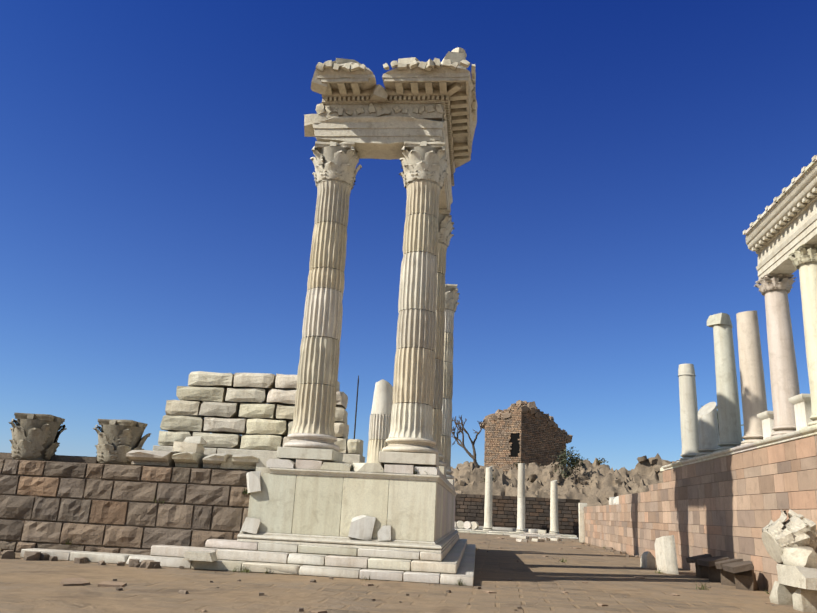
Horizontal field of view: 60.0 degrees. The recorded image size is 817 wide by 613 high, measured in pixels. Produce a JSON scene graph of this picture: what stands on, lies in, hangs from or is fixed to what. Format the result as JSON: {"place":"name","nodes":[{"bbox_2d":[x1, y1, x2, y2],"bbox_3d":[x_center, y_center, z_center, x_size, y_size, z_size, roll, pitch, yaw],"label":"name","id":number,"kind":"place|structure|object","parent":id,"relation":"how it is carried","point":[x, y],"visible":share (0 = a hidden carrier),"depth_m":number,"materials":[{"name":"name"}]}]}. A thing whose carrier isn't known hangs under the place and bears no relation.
{"place":"outdoors","nodes":[
{"label":"outdoors","id":0,"kind":"place"},
{"bbox_2d":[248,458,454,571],"bbox_3d":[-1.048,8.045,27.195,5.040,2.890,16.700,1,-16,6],"label":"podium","id":1,"kind":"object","parent":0,"point":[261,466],"visible":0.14,"depth_m":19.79,"materials":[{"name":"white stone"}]},
{"bbox_2d":[0,533,814,612],"bbox_3d":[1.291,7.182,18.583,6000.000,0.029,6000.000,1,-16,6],"label":"ground","id":2,"kind":"structure","parent":0,"point":[538,583],"depth_m":15.43,"materials":[{"name":"beige soil"}]},
{"bbox_2d":[0,452,250,554],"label":"podium wall","id":3,"kind":"structure","parent":2,"relation":"on","point":[85,503],"depth_m":19.96,"materials":[{"name":"brown stone"}]},
{"bbox_2d":[9,413,258,470],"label":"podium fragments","id":4,"kind":"object","parent":3,"relation":"on","point":[35,436],"visible":0.96,"depth_m":20.83,"materials":[{"name":"beige stone"}]},
{"bbox_2d":[153,371,364,462],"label":"cella wall","id":5,"kind":"structure","parent":3,"relation":"on","point":[227,413],"depth_m":22.98,"materials":[{"name":"stone"}]},
{"bbox_2d":[20,447,475,585],"bbox_3d":[-3.266,7.838,27.443,11.720,3.200,19.450,1,-16,6],"label":"temple podium","id":6,"kind":"object","parent":2,"relation":"on","point":[309,514],"visible":0.96,"depth_m":18.82,"materials":[{"name":"white stone"}]},
{"bbox_2d":[243,464,437,493],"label":"weeds","id":7,"kind":"object","parent":6,"relation":"on","point":[245,492],"visible":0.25,"depth_m":19.64,"materials":[{"name":"green plant"}]},
{"bbox_2d":[353,376,358,438],"bbox_3d":[-1.966,4.438,25.990,0.185,3.850,0.185,-6,-18,27],"label":"pole","id":8,"kind":"object","parent":6,"relation":"on","point":[356,408],"visible":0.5,"depth_m":26.16,"materials":[{"name":"metal"}]},
{"bbox_2d":[283,141,459,478],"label":"fluted columns","id":9,"kind":"structure","parent":6,"relation":"on","point":[411,411],"depth_m":21.31,"materials":[{"name":"beige stone"}]},
{"bbox_2d":[304,47,476,209],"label":"entablature","id":10,"kind":"structure","parent":9,"relation":"on","point":[415,99],"depth_m":22.44,"materials":[{"name":"beige stone"}]},
{"bbox_2d":[1,537,772,612],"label":"rubble","id":11,"kind":"object","parent":2,"relation":"on","point":[35,556],"visible":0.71,"depth_m":17.56,"materials":[{"name":"beige stone"}]},
{"bbox_2d":[32,496,771,593],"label":"grass tufts","id":12,"kind":"object","parent":2,"relation":"on","point":[562,560],"visible":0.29,"depth_m":19.48,"materials":[{"name":"green plant"}]},
{"bbox_2d":[0,509,816,612],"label":"marble fragments","id":13,"kind":"object","parent":2,"relation":"on","point":[790,544],"visible":1,"depth_m":16.59,"materials":[{"name":"white stone"}]},
{"bbox_2d":[113,551,775,611],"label":"scattered rocks","id":14,"kind":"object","parent":2,"relation":"on","point":[740,574],"depth_m":21.10,"materials":[{"name":"brown stone"}]},
{"bbox_2d":[455,463,577,538],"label":"colonnade","id":15,"kind":"object","parent":2,"relation":"on","point":[471,527],"visible":0.98,"depth_m":66.30,"materials":[{"name":"stone"}]},
{"bbox_2d":[455,493,579,537],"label":"wall","id":16,"kind":"structure","parent":2,"relation":"on","point":[469,507],"depth_m":69.32,"materials":[{"name":"brown brick"}]},
{"bbox_2d":[584,435,816,591],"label":"terrace wall","id":17,"kind":"structure","parent":2,"relation":"on","point":[731,506],"depth_m":24.03,"materials":[{"name":"beige stone"}]},
{"bbox_2d":[578,155,816,542],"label":"colonnade","id":18,"kind":"object","parent":17,"relation":"on","point":[780,232],"visible":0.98,"depth_m":21.35,"materials":[{"name":"stone"}]},
{"bbox_2d":[0,0,816,470],"label":"sky","id":19,"kind":"structure","parent":0,"point":[158,189],"materials":[{"name":"blue"}]},
{"bbox_2d":[451,453,679,506],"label":"rocky hill","id":20,"kind":"structure","parent":0,"point":[598,484],"depth_m":82.07,"materials":[{"name":"beige stone"}]},
{"bbox_2d":[451,415,485,463],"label":"bare tree","id":21,"kind":"object","parent":20,"relation":"on","point":[473,456],"visible":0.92,"depth_m":98.29,"materials":[{"name":"brown plant"}]},
{"bbox_2d":[480,400,572,472],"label":"ruined tower","id":22,"kind":"structure","parent":20,"relation":"on","point":[525,432],"depth_m":104.64,"materials":[{"name":"brick"}]},
{"bbox_2d":[481,458,607,481],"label":"hill scrub","id":23,"kind":"object","parent":20,"relation":"on","point":[600,462],"visible":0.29,"depth_m":91.56,"materials":[{"name":"green plant"}]},
{"bbox_2d":[549,446,587,483],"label":"hill tree","id":24,"kind":"object","parent":20,"relation":"on","point":[575,461],"depth_m":83.12,"materials":[{"name":"green plant"}]}
]}

